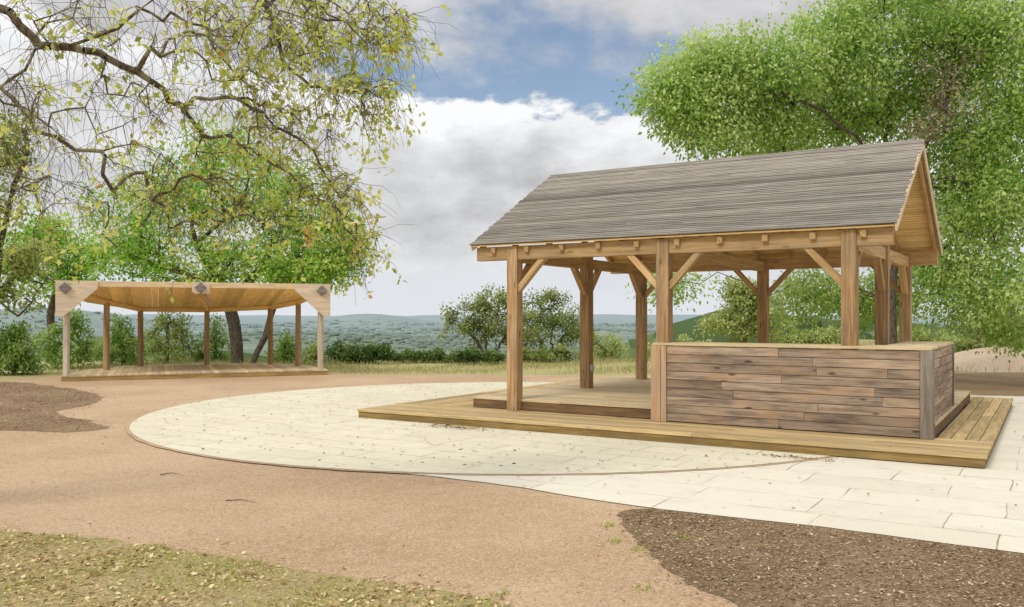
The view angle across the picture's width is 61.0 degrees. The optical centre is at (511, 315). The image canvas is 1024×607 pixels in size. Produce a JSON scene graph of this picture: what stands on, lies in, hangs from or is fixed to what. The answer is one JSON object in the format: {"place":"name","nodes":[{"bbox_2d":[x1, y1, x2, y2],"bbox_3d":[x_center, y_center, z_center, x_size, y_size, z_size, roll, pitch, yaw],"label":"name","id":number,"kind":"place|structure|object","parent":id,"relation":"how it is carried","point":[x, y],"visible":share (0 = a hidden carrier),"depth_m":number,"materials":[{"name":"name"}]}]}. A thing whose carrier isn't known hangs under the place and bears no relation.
{"place":"outdoors","nodes":[
{"label":"outdoors","id":0,"kind":"place"},
{"bbox_2d":[0,523,513,606],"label":"grass verge","id":1,"kind":"object","parent":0,"point":[234,595],"depth_m":5.17,"materials":[{"name":"plant"}]},
{"bbox_2d":[0,0,460,305],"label":"overhanging oak","id":2,"kind":"object","parent":1,"relation":"on","point":[279,32],"visible":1,"depth_m":6.83,"materials":[{"name":"green plant"}]},
{"bbox_2d":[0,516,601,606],"bbox_3d":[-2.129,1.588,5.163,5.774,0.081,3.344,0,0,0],"label":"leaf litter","id":3,"kind":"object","parent":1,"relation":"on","point":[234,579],"visible":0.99,"depth_m":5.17,"materials":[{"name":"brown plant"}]},
{"bbox_2d":[130,382,829,473],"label":"plaza","id":4,"kind":"structure","parent":0,"point":[342,426],"depth_m":10.92,"materials":[{"name":"stone"}]},
{"bbox_2d":[157,382,842,471],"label":"fallen leaves","id":5,"kind":"object","parent":4,"relation":"on","point":[784,455],"visible":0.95,"depth_m":10.69,"materials":[{"name":"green plant"}]},
{"bbox_2d":[357,139,1012,467],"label":"pavilion","id":6,"kind":"structure","parent":4,"relation":"on","point":[849,211],"depth_m":12.73,"materials":[{"name":"brown wood"}]},
{"bbox_2d":[651,341,953,439],"bbox_3d":[4.106,0.911,12.184,3.522,1.078,2.650,0,0,32],"label":"bar counter","id":7,"kind":"object","parent":6,"relation":"on","point":[901,386],"visible":0.9,"depth_m":11.00,"materials":[{"name":"brown wood"}]},
{"bbox_2d":[43,356,970,374],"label":"meadow grass","id":8,"kind":"structure","parent":0,"point":[596,361],"depth_m":26.57,"materials":[{"name":"green plant"}]},
{"bbox_2d":[0,308,1023,380],"bbox_3d":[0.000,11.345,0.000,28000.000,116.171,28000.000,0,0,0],"label":"ground","id":9,"kind":"structure","parent":0,"point":[251,346],"depth_m":2944.50,"materials":[{"name":"green plant"}]},
{"bbox_2d":[0,320,47,375],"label":"juniper shrub","id":10,"kind":"object","parent":9,"relation":"on","point":[15,356],"visible":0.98,"depth_m":23.35,"materials":[{"name":"green plant"}]},
{"bbox_2d":[0,96,67,318],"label":"oak tree","id":11,"kind":"object","parent":9,"relation":"on","point":[16,266],"visible":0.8,"depth_m":22.60,"materials":[{"name":"green plant"}]},
{"bbox_2d":[1,202,111,360],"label":"oak tree","id":12,"kind":"object","parent":9,"relation":"on","point":[50,312],"visible":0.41,"depth_m":30.61,"materials":[{"name":"green plant"}]},
{"bbox_2d":[0,379,120,443],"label":"mulch bed","id":13,"kind":"object","parent":9,"relation":"on","point":[31,399],"visible":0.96,"depth_m":15.07,"materials":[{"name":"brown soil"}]},
{"bbox_2d":[29,308,102,368],"bbox_3d":[-13.583,0.798,26.465,2.344,2.135,1.984,0,0,0],"label":"juniper shrub","id":14,"kind":"object","parent":9,"relation":"on","point":[82,350],"visible":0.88,"depth_m":26.36,"materials":[{"name":"green plant"}]},
{"bbox_2d":[92,312,150,365],"bbox_3d":[-12.558,0.836,27.982,1.965,2.096,1.547,0,0,0],"label":"juniper shrub","id":15,"kind":"object","parent":9,"relation":"on","point":[128,342],"visible":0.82,"depth_m":27.81,"materials":[{"name":"green plant"}]},
{"bbox_2d":[143,302,214,363],"bbox_3d":[-11.531,0.676,29.732,2.364,2.542,2.300,0,0,-42],"label":"juniper shrub","id":16,"kind":"object","parent":9,"relation":"on","point":[159,325],"visible":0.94,"depth_m":29.45,"materials":[{"name":"green plant"}]},
{"bbox_2d":[189,313,230,361],"bbox_3d":[-10.475,0.918,30.390,1.523,2.048,1.448,0,0,30],"label":"juniper shrub","id":17,"kind":"object","parent":9,"relation":"on","point":[216,342],"visible":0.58,"depth_m":30.38,"materials":[{"name":"green plant"}]},
{"bbox_2d":[61,111,387,362],"bbox_3d":[-9.550,-2.567,29.045,10.690,8.452,5.053,0,0,0],"label":"oak tree","id":18,"kind":"object","parent":9,"relation":"on","point":[160,265],"visible":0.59,"depth_m":28.60,"materials":[{"name":"green plant"}]},
{"bbox_2d":[262,328,308,363],"bbox_3d":[-7.689,1.156,29.458,1.528,1.508,1.234,0,0,27],"label":"juniper shrub","id":19,"kind":"object","parent":9,"relation":"on","point":[285,351],"visible":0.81,"depth_m":29.28,"materials":[{"name":"green plant"}]},
{"bbox_2d":[243,246,347,362],"bbox_3d":[-7.004,-0.296,28.305,2.912,3.963,2.696,0,0,28],"label":"oak tree","id":20,"kind":"object","parent":9,"relation":"on","point":[317,278],"visible":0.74,"depth_m":28.04,"materials":[{"name":"green plant"}]},
{"bbox_2d":[301,342,329,364],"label":"juniper shrub","id":21,"kind":"object","parent":9,"relation":"on","point":[311,353],"visible":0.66,"depth_m":28.43,"materials":[{"name":"green plant"}]},
{"bbox_2d":[324,337,397,364],"bbox_3d":[-5.059,1.259,28.970,2.589,1.279,1.310,0,0,0],"label":"shrub","id":22,"kind":"object","parent":9,"relation":"on","point":[373,352],"visible":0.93,"depth_m":28.73,"materials":[{"name":"green plant"}]},
{"bbox_2d":[393,347,459,363],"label":"shrub","id":23,"kind":"object","parent":9,"relation":"on","point":[439,354],"visible":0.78,"depth_m":29.28,"materials":[{"name":"green plant"}]},
{"bbox_2d":[449,346,505,364],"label":"shrub","id":24,"kind":"object","parent":9,"relation":"on","point":[467,355],"visible":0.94,"depth_m":28.32,"materials":[{"name":"green plant"}]},
{"bbox_2d":[0,373,981,606],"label":"gravel","id":25,"kind":"structure","parent":9,"relation":"on","point":[316,507],"depth_m":7.05,"materials":[{"name":"beige gravel"}]},
{"bbox_2d":[55,280,329,381],"bbox_3d":[-8.737,0.372,24.120,6.560,2.444,4.549,0,0,-22],"label":"stage shelter","id":26,"kind":"object","parent":25,"relation":"on","point":[206,298],"visible":1,"depth_m":23.21,"materials":[{"name":"brown wood"}]},
{"bbox_2d":[125,382,837,475],"bbox_3d":[0.104,1.584,14.678,12.128,0.001,12.123,0,0,0],"label":"path border","id":27,"kind":"object","parent":25,"relation":"on","point":[127,426],"visible":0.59,"depth_m":9.13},
{"bbox_2d":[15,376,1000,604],"bbox_3d":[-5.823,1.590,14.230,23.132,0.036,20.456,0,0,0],"label":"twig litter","id":28,"kind":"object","parent":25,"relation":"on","point":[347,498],"visible":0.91,"depth_m":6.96,"materials":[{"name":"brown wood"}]},
{"bbox_2d":[489,521,696,599],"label":"weeds","id":29,"kind":"object","parent":25,"relation":"on","point":[642,549],"visible":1,"depth_m":5.91,"materials":[{"name":"green plant"}]},
{"bbox_2d":[552,506,1023,606],"bbox_3d":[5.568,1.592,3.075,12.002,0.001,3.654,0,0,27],"label":"mulch bed","id":30,"kind":"object","parent":25,"relation":"on","point":[850,576],"visible":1,"depth_m":5.54,"materials":[{"name":"brown wood"}]},
{"bbox_2d":[437,282,552,352],"bbox_3d":[-0.604,0.238,30.423,4.188,2.848,2.065,0,0,0],"label":"live oak","id":31,"kind":"object","parent":9,"relation":"on","point":[482,302],"visible":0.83,"depth_m":30.26,"materials":[{"name":"green plant"}]},
{"bbox_2d":[0,304,1023,360],"bbox_3d":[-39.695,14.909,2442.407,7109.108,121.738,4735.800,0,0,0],"label":"valley scrub","id":32,"kind":"object","parent":9,"relation":"on","point":[687,326],"visible":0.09,"depth_m":1607.58,"materials":[{"name":"green plant"}]},
{"bbox_2d":[499,286,601,349],"bbox_3d":[1.323,0.302,31.501,3.865,2.809,2.080,0,0,0],"label":"live oak","id":33,"kind":"object","parent":9,"relation":"on","point":[552,321],"visible":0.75,"depth_m":31.35,"materials":[{"name":"green plant"}]},
{"bbox_2d":[523,342,579,362],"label":"shrub","id":34,"kind":"object","parent":9,"relation":"on","point":[554,354],"visible":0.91,"depth_m":29.56,"materials":[{"name":"green plant"}]},
{"bbox_2d":[593,328,629,360],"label":"shrub","id":35,"kind":"object","parent":9,"relation":"on","point":[616,346],"visible":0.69,"depth_m":35.83,"materials":[{"name":"green plant"}]},
{"bbox_2d":[647,333,711,357],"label":"shrub","id":36,"kind":"object","parent":9,"relation":"on","point":[679,338],"visible":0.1,"depth_m":43.68,"materials":[{"name":"green plant"}]},
{"bbox_2d":[693,275,797,342],"bbox_3d":[9.097,0.024,33.853,4.176,3.364,2.859,0,0,-18],"label":"oak tree","id":37,"kind":"object","parent":9,"relation":"on","point":[743,299],"visible":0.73,"depth_m":33.52,"materials":[{"name":"green plant"}]},
{"bbox_2d":[769,325,840,348],"bbox_3d":[13.749,1.158,39.971,4.432,1.478,1.844,0,0,-12],"label":"shrub","id":38,"kind":"object","parent":9,"relation":"on","point":[829,337],"visible":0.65,"depth_m":39.80,"materials":[{"name":"green plant"}]},
{"bbox_2d":[611,0,1023,362],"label":"oak tree","id":39,"kind":"object","parent":9,"relation":"on","point":[694,93],"visible":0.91,"depth_m":18.61,"materials":[{"name":"green plant"}]},
{"bbox_2d":[895,25,997,145],"bbox_3d":[8.865,-4.727,17.974,1.727,2.618,1.975,0,0,0],"label":"moss clump","id":40,"kind":"object","parent":39,"relation":"hanging from","point":[943,106],"visible":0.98,"depth_m":17.96,"materials":[{"name":"green plant"}]},
{"bbox_2d":[897,326,963,350],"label":"shrub","id":41,"kind":"object","parent":9,"relation":"on","point":[943,337],"visible":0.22,"depth_m":37.84,"materials":[{"name":"green plant"}]},
{"bbox_2d":[944,338,992,352],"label":"shrub","id":42,"kind":"object","parent":9,"relation":"on","point":[958,346],"visible":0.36,"depth_m":33.94,"materials":[{"name":"green plant"}]},
{"bbox_2d":[949,298,1021,348],"bbox_3d":[16.335,0.324,30.055,2.479,2.664,1.966,0,0,0],"label":"young tree","id":43,"kind":"object","parent":9,"relation":"on","point":[977,337],"visible":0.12,"depth_m":29.97,"materials":[{"name":"green plant"}]},
{"bbox_2d":[954,373,1023,395],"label":"mulch bed","id":44,"kind":"object","parent":9,"relation":"on","point":[997,384],"visible":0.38,"depth_m":20.39,"materials":[{"name":"brown soil"}]},
{"bbox_2d":[954,346,1023,371],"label":"gravel mound","id":45,"kind":"object","parent":9,"relation":"on","point":[963,359],"visible":0.65,"depth_m":25.13,"materials":[{"name":"beige gravel"}]},
{"bbox_2d":[981,336,1023,347],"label":"shrub","id":46,"kind":"object","parent":9,"relation":"on","point":[982,345],"visible":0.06,"depth_m":33.06,"materials":[{"name":"green plant"}]},
{"bbox_2d":[0,0,1023,315],"label":"sky","id":47,"kind":"structure","parent":0,"point":[522,96],"materials":[{"name":"white"}]},
{"bbox_2d":[406,395,1023,552],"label":"path","id":48,"kind":"structure","parent":0,"point":[988,513],"depth_m":7.81,"materials":[{"name":"stone"}]},
{"bbox_2d":[517,395,1023,532],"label":"fallen leaves","id":49,"kind":"object","parent":48,"relation":"on","point":[856,490],"visible":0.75,"depth_m":8.01,"materials":[{"name":"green plant"}]},
{"bbox_2d":[769,339,1023,372],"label":"meadow grass","id":50,"kind":"structure","parent":0,"point":[864,341],"depth_m":38.15,"materials":[{"name":"green plant"}]}
]}

